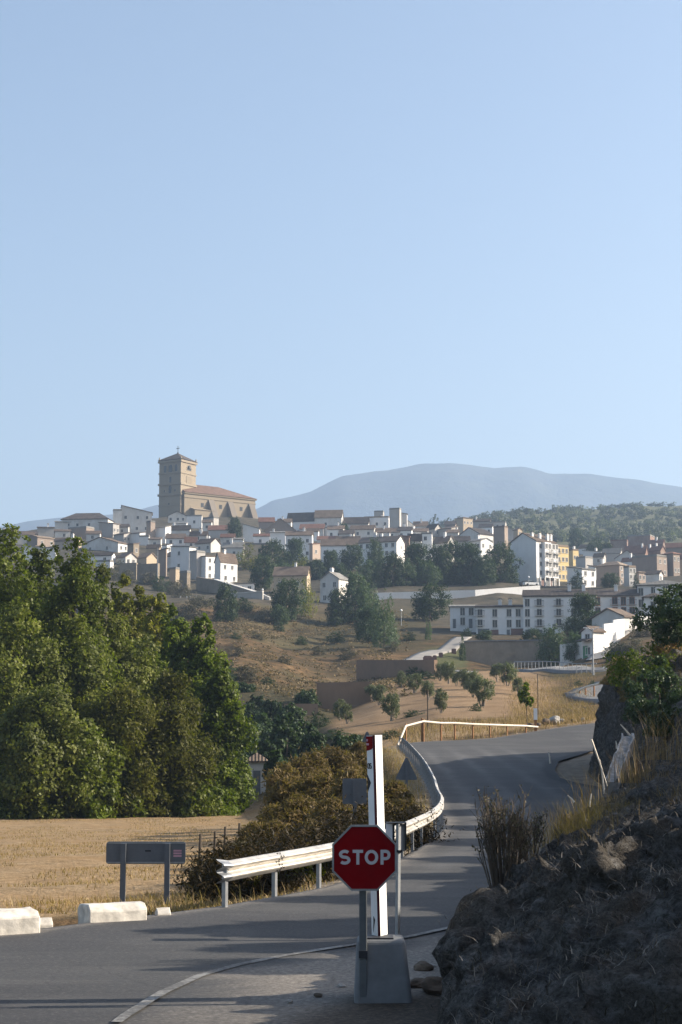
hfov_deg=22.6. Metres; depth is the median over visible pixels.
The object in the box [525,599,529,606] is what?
window
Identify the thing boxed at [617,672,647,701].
shrub
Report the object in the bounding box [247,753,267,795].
hut
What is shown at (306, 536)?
house
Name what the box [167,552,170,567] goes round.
house
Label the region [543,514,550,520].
hillside tree
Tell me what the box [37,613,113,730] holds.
poplar
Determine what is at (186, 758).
willow
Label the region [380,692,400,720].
olive tree
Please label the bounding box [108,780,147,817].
bush
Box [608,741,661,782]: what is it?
grass clump
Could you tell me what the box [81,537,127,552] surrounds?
house
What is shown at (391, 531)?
house
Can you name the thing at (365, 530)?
house
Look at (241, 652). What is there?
scrub bush
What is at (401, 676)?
olive tree
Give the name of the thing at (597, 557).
house
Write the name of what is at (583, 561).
house
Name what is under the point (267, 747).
tree
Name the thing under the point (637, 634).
scrub bush
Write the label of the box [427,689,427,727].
stake
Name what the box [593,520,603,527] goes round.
hillside tree
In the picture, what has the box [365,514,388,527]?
house
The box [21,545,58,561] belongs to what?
house
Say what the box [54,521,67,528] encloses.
house
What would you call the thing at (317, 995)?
stone
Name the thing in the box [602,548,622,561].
house
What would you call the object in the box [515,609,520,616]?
window
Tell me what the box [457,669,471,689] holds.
olive tree
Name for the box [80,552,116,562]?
house
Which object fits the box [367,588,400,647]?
tree
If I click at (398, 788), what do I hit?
dry bush
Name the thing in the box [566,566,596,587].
house
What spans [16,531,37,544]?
house
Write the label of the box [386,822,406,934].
folded sign
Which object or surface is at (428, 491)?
mountain
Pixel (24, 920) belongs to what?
barrier block
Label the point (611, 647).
bush
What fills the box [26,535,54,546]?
house
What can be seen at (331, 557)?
tree
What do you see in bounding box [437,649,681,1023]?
earth bank
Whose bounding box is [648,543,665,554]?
house
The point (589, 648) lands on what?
window
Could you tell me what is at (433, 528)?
house
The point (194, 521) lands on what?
house
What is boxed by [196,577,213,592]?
stone wall
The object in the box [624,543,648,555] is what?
house
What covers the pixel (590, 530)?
hillside tree
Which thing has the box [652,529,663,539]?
hillside tree
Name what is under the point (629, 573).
house
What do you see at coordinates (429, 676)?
bush
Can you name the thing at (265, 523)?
house
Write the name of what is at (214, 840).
fence post
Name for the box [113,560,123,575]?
scrub bush
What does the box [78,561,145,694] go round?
poplar
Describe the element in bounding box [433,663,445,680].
olive tree
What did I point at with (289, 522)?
house
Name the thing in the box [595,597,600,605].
window
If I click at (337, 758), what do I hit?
dry bush
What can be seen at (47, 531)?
house
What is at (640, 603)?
window
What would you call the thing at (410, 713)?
bush
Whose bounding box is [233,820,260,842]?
dry bush
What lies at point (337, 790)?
dry bush
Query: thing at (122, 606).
poplar
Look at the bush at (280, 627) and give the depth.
367.91 m
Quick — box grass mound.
[598,655,632,688]
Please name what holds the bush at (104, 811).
on the ground at (372, 717)
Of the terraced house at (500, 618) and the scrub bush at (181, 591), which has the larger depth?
the scrub bush at (181, 591)
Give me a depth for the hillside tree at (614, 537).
926.86 m
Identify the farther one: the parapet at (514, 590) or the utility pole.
the utility pole
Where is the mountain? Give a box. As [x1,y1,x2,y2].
[0,463,681,533]
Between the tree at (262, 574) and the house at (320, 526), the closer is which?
the tree at (262, 574)
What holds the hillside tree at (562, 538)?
on the ground at (372, 717)
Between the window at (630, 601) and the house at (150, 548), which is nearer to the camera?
the window at (630, 601)
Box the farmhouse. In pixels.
[576,626,606,658]
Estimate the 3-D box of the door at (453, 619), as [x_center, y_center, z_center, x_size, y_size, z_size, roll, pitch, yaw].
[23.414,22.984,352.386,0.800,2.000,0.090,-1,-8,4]
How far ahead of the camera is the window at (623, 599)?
343.12 m
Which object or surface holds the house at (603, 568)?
on the ground at (372, 717)
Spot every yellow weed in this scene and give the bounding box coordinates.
[246,872,285,891]
[285,865,315,884]
[298,862,328,882]
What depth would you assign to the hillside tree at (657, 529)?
1033.63 m
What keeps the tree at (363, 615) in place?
on the ground at (372, 717)
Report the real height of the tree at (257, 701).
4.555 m
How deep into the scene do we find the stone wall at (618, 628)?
286.99 m
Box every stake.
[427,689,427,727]
[537,674,538,716]
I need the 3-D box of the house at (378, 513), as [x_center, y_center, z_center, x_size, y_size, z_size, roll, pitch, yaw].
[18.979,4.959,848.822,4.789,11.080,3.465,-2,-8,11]
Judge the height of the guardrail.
3.227 m
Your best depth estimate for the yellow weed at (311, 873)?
31.77 m
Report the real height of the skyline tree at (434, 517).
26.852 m
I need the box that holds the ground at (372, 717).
[0,505,681,926]
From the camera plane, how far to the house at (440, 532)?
727.97 m
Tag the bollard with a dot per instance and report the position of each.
(427, 657)
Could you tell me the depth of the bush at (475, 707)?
161.59 m
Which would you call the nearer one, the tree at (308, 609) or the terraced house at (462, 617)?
the terraced house at (462, 617)
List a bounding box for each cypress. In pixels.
[458,634,466,660]
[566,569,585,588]
[632,572,639,587]
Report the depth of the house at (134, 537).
633.36 m
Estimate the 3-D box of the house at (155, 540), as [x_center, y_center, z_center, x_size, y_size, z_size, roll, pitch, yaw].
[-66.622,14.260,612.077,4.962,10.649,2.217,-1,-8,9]
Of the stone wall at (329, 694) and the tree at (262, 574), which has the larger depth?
the tree at (262, 574)
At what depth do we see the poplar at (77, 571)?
109.83 m
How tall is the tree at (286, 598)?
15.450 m
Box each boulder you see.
[431,927,485,978]
[454,888,505,914]
[454,943,477,983]
[542,718,549,724]
[549,716,559,724]
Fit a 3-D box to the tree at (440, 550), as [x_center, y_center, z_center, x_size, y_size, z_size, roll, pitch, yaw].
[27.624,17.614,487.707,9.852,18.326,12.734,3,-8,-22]
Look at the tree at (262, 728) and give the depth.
163.12 m
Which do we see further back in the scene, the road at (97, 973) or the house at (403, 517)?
the house at (403, 517)
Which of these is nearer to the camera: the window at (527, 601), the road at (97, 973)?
the road at (97, 973)
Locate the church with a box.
[157,448,257,518]
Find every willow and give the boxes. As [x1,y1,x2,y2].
[71,682,170,817]
[124,665,223,815]
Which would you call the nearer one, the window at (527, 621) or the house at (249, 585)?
the window at (527, 621)
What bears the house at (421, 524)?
on the ground at (372, 717)
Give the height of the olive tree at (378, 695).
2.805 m
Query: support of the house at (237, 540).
on the ground at (372, 717)
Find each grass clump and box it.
[506,797,641,854]
[526,808,601,849]
[534,792,639,828]
[557,766,612,809]
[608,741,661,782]
[628,710,681,759]
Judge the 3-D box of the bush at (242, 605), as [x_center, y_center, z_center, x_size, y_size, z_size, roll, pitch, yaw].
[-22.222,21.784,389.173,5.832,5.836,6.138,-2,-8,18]
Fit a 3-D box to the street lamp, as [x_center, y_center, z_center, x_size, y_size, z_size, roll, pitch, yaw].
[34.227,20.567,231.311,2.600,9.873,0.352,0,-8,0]
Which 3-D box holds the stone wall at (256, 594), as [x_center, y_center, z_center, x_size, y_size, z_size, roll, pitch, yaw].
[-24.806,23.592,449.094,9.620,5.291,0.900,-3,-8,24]
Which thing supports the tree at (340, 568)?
on the ground at (372, 717)
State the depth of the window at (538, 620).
343.71 m
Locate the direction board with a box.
[106,841,185,904]
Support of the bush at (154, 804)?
on the ground at (372, 717)
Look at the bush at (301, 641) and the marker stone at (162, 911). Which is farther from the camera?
the bush at (301, 641)
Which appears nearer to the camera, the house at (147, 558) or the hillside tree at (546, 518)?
the house at (147, 558)
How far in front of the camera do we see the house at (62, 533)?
650.10 m
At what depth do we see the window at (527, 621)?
344.05 m
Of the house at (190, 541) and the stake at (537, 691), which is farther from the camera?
the house at (190, 541)
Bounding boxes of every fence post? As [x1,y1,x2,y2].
[198,834,201,856]
[213,831,215,854]
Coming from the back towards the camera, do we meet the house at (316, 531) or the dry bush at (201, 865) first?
the house at (316, 531)
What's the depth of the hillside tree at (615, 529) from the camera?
1068.98 m
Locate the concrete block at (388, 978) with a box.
[354,934,411,1002]
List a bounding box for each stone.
[40,917,52,928]
[155,907,170,915]
[314,993,322,997]
[410,977,423,987]
[413,960,433,970]
[421,976,442,994]
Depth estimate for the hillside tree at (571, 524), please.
1110.57 m
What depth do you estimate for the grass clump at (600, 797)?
35.47 m
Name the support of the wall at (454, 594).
on the ground at (372, 717)
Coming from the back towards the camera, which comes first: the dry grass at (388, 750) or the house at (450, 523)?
the house at (450, 523)
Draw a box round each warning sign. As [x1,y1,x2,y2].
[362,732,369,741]
[396,758,416,787]
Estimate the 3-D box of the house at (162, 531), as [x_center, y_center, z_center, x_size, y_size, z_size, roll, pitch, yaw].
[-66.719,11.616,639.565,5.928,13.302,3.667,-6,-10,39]
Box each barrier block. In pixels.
[0,907,39,934]
[78,901,146,923]
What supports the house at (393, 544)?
on the ground at (372, 717)
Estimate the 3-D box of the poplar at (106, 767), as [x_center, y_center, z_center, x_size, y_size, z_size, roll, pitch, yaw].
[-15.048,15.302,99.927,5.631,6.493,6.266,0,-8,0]
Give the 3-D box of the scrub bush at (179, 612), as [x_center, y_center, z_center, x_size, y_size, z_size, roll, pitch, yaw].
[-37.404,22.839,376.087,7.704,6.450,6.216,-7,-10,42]
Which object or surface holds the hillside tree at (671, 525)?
on the ground at (372, 717)
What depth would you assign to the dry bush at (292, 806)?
50.90 m
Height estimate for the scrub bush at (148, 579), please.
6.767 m
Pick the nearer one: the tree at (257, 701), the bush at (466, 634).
the tree at (257, 701)
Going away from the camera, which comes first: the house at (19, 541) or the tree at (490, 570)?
the tree at (490, 570)
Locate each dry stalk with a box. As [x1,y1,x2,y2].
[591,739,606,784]
[600,761,604,793]
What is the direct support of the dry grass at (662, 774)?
on the earth bank
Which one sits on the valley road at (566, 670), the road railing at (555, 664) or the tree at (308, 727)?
the road railing at (555, 664)
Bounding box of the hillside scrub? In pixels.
[171,605,411,710]
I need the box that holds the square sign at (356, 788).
[342,778,366,818]
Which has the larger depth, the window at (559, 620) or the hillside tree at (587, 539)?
the hillside tree at (587, 539)
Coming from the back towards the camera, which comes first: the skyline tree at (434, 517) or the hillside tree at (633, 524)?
the skyline tree at (434, 517)
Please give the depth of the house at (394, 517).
727.19 m
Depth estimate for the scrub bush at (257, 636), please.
315.78 m
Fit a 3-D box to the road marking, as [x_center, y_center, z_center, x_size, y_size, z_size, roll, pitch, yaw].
[0.714,5.511,22.349,0.944,0.016,15.149,-3,-8,24]
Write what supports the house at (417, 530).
on the ground at (372, 717)
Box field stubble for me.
[0,812,338,914]
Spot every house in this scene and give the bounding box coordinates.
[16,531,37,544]
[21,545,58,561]
[22,532,34,544]
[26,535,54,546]
[37,523,54,536]
[53,533,82,548]
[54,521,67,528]
[54,529,70,537]
[60,513,114,530]
[68,526,93,538]
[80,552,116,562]
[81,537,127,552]
[85,531,101,540]
[95,560,113,567]
[98,522,120,536]
[113,507,121,523]
[114,532,130,542]
[116,552,137,562]
[119,524,129,532]
[121,505,152,534]
[126,543,138,556]
[130,532,144,542]
[137,552,156,563]
[139,535,149,545]
[146,520,155,536]
[146,544,161,556]
[148,537,162,546]
[155,525,171,542]
[158,548,168,576]
[161,543,172,552]
[165,534,185,545]
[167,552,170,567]
[168,511,185,522]
[169,546,197,570]
[169,567,179,585]
[171,522,191,535]
[180,570,190,588]
[184,537,197,546]
[186,515,202,527]
[189,528,208,539]
[189,550,205,579]
[195,536,221,552]
[200,556,215,578]
[202,519,212,530]
[203,516,218,524]
[207,525,229,537]
[214,549,237,582]
[220,534,235,546]
[222,537,244,559]
[232,538,244,541]
[235,583,255,589]
[243,524,260,541]
[245,543,266,557]
[253,530,269,542]
[258,517,274,529]
[264,518,295,533]
[269,529,285,550]
[272,562,310,593]
[277,516,292,526]
[285,527,313,559]
[287,512,314,529]
[299,524,324,535]
[306,528,319,540]
[309,543,319,559]
[314,510,343,526]
[317,536,334,542]
[319,567,347,602]
[320,538,360,563]
[327,522,344,535]
[335,533,360,538]
[338,530,354,535]
[343,517,369,527]
[350,525,375,537]
[358,532,405,565]
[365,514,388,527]
[374,510,383,515]
[375,525,399,536]
[389,508,400,527]
[397,523,412,535]
[398,535,410,560]
[401,513,407,526]
[407,521,415,532]
[408,534,422,554]
[413,519,428,527]
[413,528,428,533]
[421,532,432,559]
[426,523,440,536]
[432,531,454,561]
[437,526,457,536]
[444,521,456,527]
[446,528,459,536]
[449,605,475,631]
[453,536,470,557]
[455,517,473,532]
[458,527,492,540]
[467,534,493,560]
[472,516,490,527]
[475,598,523,634]
[478,523,493,533]
[490,521,506,525]
[493,526,507,550]
[503,525,512,540]
[512,528,522,538]
[522,583,595,634]
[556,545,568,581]
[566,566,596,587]
[569,546,578,565]
[575,556,592,567]
[578,544,589,553]
[582,547,601,556]
[593,553,606,564]
[594,558,626,585]
[595,583,638,615]
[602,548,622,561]
[610,539,627,551]
[614,550,635,562]
[621,552,631,564]
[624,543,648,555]
[624,565,635,585]
[627,534,654,546]
[632,554,667,576]
[635,580,681,615]
[636,571,645,582]
[642,586,660,615]
[644,570,663,582]
[647,537,665,546]
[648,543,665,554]
[659,552,679,575]
[665,542,681,553]
[680,554,681,574]
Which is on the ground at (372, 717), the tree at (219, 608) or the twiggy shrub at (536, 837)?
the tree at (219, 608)
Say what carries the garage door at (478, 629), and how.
in the terraced house at (500, 618)
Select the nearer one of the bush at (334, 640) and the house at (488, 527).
the bush at (334, 640)
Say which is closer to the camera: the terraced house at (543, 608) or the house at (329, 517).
the terraced house at (543, 608)
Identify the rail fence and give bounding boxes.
[397,718,537,745]
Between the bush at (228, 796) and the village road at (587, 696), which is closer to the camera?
the bush at (228, 796)
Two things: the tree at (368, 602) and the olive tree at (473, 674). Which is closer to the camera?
the olive tree at (473, 674)
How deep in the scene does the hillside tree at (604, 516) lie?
1234.53 m
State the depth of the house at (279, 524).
690.18 m
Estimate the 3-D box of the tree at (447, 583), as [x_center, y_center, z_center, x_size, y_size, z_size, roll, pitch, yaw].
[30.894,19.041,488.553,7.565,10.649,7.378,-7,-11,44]
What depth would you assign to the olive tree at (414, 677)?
205.50 m
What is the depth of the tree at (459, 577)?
486.98 m
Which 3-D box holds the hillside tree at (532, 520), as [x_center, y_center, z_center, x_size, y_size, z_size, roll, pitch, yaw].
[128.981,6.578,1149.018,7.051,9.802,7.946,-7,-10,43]
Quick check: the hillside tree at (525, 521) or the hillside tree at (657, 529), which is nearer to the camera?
the hillside tree at (657, 529)
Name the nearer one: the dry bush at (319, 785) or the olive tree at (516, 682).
the dry bush at (319, 785)
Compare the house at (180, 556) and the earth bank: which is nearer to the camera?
the earth bank
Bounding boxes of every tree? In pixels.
[209,582,239,621]
[225,516,242,537]
[232,735,256,764]
[235,681,256,692]
[236,539,257,569]
[243,703,260,748]
[245,694,270,719]
[246,553,277,589]
[246,711,273,752]
[257,740,276,783]
[258,537,290,568]
[259,699,282,731]
[261,749,286,795]
[266,577,307,620]
[267,712,303,765]
[270,604,291,624]
[273,562,290,577]
[276,701,306,723]
[282,537,309,565]
[288,719,317,748]
[291,554,308,565]
[293,688,321,706]
[297,731,326,757]
[299,572,319,617]
[304,558,326,579]
[319,548,340,572]
[321,560,348,576]
[324,588,352,625]
[331,730,362,751]
[332,698,346,720]
[338,543,365,573]
[339,566,378,621]
[340,702,353,723]
[352,605,381,642]
[357,556,384,588]
[357,588,382,630]
[364,684,380,701]
[365,537,385,570]
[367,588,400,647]
[371,684,388,704]
[377,551,408,586]
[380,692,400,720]
[394,558,418,585]
[397,670,407,685]
[402,541,430,584]
[406,673,423,692]
[408,582,452,620]
[414,558,443,585]
[420,680,434,700]
[423,543,456,584]
[424,620,431,639]
[428,514,439,523]
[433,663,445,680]
[433,688,448,712]
[435,539,470,584]
[436,564,456,584]
[440,660,456,683]
[451,671,461,685]
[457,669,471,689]
[458,541,481,582]
[463,669,483,696]
[469,554,498,584]
[469,561,489,585]
[469,676,495,705]
[474,629,492,639]
[484,541,524,582]
[488,512,497,519]
[488,662,504,681]
[496,661,518,685]
[512,511,521,518]
[512,677,523,693]
[520,516,530,523]
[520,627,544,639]
[522,506,529,513]
[524,525,535,532]
[527,515,536,523]
[534,520,545,529]
[534,624,567,666]
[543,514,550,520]
[547,523,556,529]
[551,532,560,541]
[555,516,562,524]
[556,532,565,541]
[558,521,567,528]
[559,531,569,541]
[559,616,579,639]
[562,518,571,525]
[562,631,581,661]
[563,511,571,518]
[564,591,600,634]
[567,527,586,548]
[570,521,580,527]
[580,514,592,522]
[583,519,593,527]
[583,534,593,541]
[584,526,595,535]
[585,537,603,550]
[590,532,602,541]
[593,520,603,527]
[600,520,610,527]
[600,531,611,541]
[600,572,620,587]
[602,512,612,519]
[602,542,612,548]
[608,518,617,527]
[608,532,619,539]
[609,510,617,518]
[611,523,622,531]
[616,508,625,516]
[628,512,638,519]
[629,503,637,510]
[629,520,637,526]
[629,583,681,649]
[630,525,643,533]
[633,519,642,525]
[636,510,646,518]
[640,508,648,515]
[642,522,653,532]
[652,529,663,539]
[656,523,663,531]
[658,509,666,515]
[664,527,674,536]
[664,529,677,541]
[667,509,676,516]
[668,520,676,527]
[674,528,681,537]
[675,511,681,518]
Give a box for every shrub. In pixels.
[469,785,536,887]
[507,807,548,859]
[601,641,680,686]
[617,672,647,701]
[620,655,681,726]
[641,703,681,736]
[650,637,681,656]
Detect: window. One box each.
[460,608,464,615]
[460,617,465,625]
[468,608,473,615]
[477,609,482,617]
[477,619,482,627]
[492,609,496,616]
[492,620,497,627]
[506,609,511,616]
[506,619,511,627]
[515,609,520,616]
[516,619,520,627]
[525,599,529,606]
[525,609,529,616]
[525,619,530,627]
[536,598,541,606]
[537,609,541,616]
[537,619,541,626]
[556,598,561,606]
[556,608,560,616]
[556,618,561,626]
[585,633,589,641]
[585,647,590,655]
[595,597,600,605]
[612,597,617,605]
[620,597,625,605]
[629,597,634,603]
[638,588,643,596]
[638,599,643,607]
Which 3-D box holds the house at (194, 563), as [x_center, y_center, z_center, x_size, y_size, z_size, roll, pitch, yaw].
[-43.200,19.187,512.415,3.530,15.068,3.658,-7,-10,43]
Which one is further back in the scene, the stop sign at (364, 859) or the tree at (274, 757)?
the tree at (274, 757)
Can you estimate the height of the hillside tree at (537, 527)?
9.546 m
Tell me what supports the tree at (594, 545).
on the ground at (372, 717)
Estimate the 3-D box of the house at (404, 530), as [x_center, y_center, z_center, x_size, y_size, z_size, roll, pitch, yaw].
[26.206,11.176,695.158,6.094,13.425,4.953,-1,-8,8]
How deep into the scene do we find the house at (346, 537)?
636.42 m
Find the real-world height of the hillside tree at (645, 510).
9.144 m
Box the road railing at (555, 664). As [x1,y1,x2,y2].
[515,661,596,672]
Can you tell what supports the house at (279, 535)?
on the ground at (372, 717)
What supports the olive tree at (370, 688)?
on the ground at (372, 717)
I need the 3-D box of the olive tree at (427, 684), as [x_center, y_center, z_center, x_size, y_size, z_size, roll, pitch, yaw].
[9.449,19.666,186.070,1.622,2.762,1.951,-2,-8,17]
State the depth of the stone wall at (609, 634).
280.92 m
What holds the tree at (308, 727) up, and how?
on the ground at (372, 717)
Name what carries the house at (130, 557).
on the ground at (372, 717)
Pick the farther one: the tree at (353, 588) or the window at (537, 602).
the tree at (353, 588)
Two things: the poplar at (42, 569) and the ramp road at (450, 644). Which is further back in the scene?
the ramp road at (450, 644)
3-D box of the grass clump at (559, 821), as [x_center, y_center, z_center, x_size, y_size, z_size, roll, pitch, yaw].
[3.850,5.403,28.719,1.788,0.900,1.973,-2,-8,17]
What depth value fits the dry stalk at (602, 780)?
39.51 m
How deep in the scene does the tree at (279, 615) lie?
379.53 m
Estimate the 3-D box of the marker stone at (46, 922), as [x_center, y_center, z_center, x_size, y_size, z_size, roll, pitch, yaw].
[-4.029,5.678,23.237,0.201,0.306,0.221,3,-8,-20]
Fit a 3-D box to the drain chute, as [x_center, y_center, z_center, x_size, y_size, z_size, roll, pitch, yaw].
[8.561,7.667,52.306,0.512,1.794,5.197,-2,-8,15]
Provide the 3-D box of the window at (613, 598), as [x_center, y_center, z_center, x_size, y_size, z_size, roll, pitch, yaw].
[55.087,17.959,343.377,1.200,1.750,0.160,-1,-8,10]
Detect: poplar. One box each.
[0,523,43,684]
[0,594,77,782]
[0,681,114,819]
[9,543,65,679]
[23,536,123,710]
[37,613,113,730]
[46,717,130,818]
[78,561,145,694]
[106,573,141,649]
[118,617,165,706]
[128,584,152,638]
[136,592,170,654]
[150,603,193,700]
[166,633,201,692]
[176,613,241,697]
[187,661,260,812]
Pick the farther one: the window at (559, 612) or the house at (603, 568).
the house at (603, 568)
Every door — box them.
[253,771,260,793]
[452,618,455,627]
[468,618,472,627]
[477,628,489,633]
[490,629,498,633]
[510,628,522,634]
[582,645,587,658]
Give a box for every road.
[0,723,608,1023]
[404,637,471,659]
[455,666,607,673]
[565,681,602,702]
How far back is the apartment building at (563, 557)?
523.43 m
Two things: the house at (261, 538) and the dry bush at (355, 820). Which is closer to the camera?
the dry bush at (355, 820)
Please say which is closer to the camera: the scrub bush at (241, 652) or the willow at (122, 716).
the willow at (122, 716)
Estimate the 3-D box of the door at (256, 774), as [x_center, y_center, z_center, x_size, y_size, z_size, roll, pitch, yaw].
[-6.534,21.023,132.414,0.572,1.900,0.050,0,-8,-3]
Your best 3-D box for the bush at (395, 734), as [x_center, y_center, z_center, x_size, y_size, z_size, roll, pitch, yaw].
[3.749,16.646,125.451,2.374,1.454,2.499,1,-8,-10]
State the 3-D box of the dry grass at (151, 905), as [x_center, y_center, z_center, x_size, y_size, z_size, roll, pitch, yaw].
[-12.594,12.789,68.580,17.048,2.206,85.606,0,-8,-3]
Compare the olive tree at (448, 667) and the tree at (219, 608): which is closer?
the olive tree at (448, 667)
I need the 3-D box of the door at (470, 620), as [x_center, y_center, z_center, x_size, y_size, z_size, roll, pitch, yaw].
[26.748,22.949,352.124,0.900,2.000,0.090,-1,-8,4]
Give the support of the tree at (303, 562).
on the ground at (372, 717)
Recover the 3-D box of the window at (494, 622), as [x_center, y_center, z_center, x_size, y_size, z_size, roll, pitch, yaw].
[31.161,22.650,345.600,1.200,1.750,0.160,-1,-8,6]
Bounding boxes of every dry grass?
[2,817,210,912]
[15,744,432,913]
[383,670,601,745]
[476,646,681,886]
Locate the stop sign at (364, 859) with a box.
[332,825,396,996]
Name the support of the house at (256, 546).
on the ground at (372, 717)
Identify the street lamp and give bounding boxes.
[583,627,602,674]
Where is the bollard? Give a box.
[423,656,432,659]
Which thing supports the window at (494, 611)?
in the terraced house at (500, 618)
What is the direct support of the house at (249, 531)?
on the ground at (372, 717)
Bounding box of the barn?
[589,608,635,630]
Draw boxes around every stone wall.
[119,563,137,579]
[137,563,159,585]
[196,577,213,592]
[213,579,254,592]
[231,591,263,599]
[284,704,317,714]
[317,682,370,710]
[356,660,436,680]
[464,639,546,666]
[560,642,581,665]
[602,623,613,648]
[612,619,623,641]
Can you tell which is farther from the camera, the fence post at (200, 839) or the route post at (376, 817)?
the fence post at (200, 839)
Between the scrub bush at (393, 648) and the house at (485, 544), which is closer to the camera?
the scrub bush at (393, 648)
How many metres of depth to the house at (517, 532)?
732.37 m
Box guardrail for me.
[216,737,443,906]
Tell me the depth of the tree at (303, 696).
202.80 m
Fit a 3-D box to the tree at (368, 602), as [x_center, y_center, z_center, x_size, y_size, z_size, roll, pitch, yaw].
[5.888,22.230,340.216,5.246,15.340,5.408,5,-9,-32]
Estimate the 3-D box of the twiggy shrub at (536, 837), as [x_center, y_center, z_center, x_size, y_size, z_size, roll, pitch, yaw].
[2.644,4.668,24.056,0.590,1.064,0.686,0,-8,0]
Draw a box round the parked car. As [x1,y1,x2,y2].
[523,580,538,585]
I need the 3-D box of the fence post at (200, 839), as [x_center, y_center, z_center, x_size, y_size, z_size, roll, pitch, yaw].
[-3.829,9.330,46.172,0.108,1.220,0.100,0,-8,0]
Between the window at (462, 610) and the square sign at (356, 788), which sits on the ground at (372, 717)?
the square sign at (356, 788)
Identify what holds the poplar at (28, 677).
on the ground at (372, 717)
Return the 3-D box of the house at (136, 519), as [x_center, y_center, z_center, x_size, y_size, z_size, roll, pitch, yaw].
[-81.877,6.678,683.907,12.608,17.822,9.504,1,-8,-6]
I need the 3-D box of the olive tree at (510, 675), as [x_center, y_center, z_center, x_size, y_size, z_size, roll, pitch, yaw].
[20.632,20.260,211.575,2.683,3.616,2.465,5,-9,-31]
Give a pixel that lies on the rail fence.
(422, 721)
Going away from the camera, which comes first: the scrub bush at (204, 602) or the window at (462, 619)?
the window at (462, 619)
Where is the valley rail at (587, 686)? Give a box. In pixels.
[578,683,599,695]
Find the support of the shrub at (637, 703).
on the earth bank
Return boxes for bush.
[0,778,10,810]
[79,790,112,818]
[103,566,119,580]
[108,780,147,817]
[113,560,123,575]
[117,569,138,586]
[137,571,160,585]
[141,777,174,816]
[150,573,171,591]
[164,582,179,594]
[166,776,229,817]
[168,601,188,620]
[169,580,195,597]
[171,827,277,894]
[176,839,328,902]
[178,595,209,620]
[191,595,213,606]
[210,782,241,815]
[217,812,332,854]
[220,820,339,886]
[228,662,241,680]
[231,633,241,639]
[233,665,258,681]
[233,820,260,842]
[234,597,256,611]
[234,648,244,655]
[239,815,292,844]
[249,629,265,640]
[251,757,303,816]
[252,803,362,851]
[254,608,273,623]
[255,791,324,834]
[255,801,280,823]
[259,676,276,685]
[263,774,294,808]
[269,793,421,855]
[273,619,284,631]
[278,653,291,664]
[279,763,335,804]
[287,745,333,787]
[289,816,325,835]
[295,636,308,644]
[304,792,363,824]
[306,708,331,728]
[310,646,328,655]
[315,742,365,780]
[319,727,349,740]
[323,629,345,643]
[323,766,383,799]
[324,792,464,849]
[336,647,357,659]
[345,740,383,777]
[348,786,402,819]
[382,641,401,651]
[382,730,400,739]
[383,779,415,801]
[391,796,421,816]
[402,631,417,640]
[403,667,422,675]
[403,710,424,716]
[420,671,434,679]
[461,626,472,636]
[468,703,481,711]
[602,639,627,660]
[606,638,650,653]
[629,620,656,636]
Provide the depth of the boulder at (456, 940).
15.87 m
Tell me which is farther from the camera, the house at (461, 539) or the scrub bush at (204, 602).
the house at (461, 539)
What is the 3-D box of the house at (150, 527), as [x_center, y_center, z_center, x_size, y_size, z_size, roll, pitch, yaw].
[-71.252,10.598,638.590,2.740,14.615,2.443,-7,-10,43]
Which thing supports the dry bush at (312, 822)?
on the ground at (372, 717)
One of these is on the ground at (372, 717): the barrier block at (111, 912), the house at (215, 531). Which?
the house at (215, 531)
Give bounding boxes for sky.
[0,0,681,526]
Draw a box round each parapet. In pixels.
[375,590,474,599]
[475,585,539,595]
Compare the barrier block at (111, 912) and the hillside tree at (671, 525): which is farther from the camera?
the hillside tree at (671, 525)
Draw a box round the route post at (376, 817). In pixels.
[366,735,387,935]
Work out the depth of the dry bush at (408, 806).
53.10 m
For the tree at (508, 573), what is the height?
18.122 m
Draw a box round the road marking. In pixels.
[111,926,447,1021]
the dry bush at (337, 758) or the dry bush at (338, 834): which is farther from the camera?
the dry bush at (337, 758)
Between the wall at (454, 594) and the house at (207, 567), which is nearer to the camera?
the wall at (454, 594)
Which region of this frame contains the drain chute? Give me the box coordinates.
[604,733,634,793]
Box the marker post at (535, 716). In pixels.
[533,708,536,730]
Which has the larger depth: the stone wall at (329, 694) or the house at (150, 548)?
the house at (150, 548)
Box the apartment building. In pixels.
[508,532,560,585]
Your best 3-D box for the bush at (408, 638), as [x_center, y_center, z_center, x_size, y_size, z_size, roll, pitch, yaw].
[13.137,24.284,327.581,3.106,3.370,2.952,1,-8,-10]
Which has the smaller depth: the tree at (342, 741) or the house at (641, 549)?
the tree at (342, 741)
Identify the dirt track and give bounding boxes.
[585,627,636,661]
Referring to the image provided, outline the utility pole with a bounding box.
[156,548,157,581]
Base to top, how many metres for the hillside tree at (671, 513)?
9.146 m
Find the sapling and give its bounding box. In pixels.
[517,682,534,728]
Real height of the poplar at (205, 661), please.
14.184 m
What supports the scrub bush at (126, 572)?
on the ground at (372, 717)
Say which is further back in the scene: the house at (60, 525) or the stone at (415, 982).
the house at (60, 525)

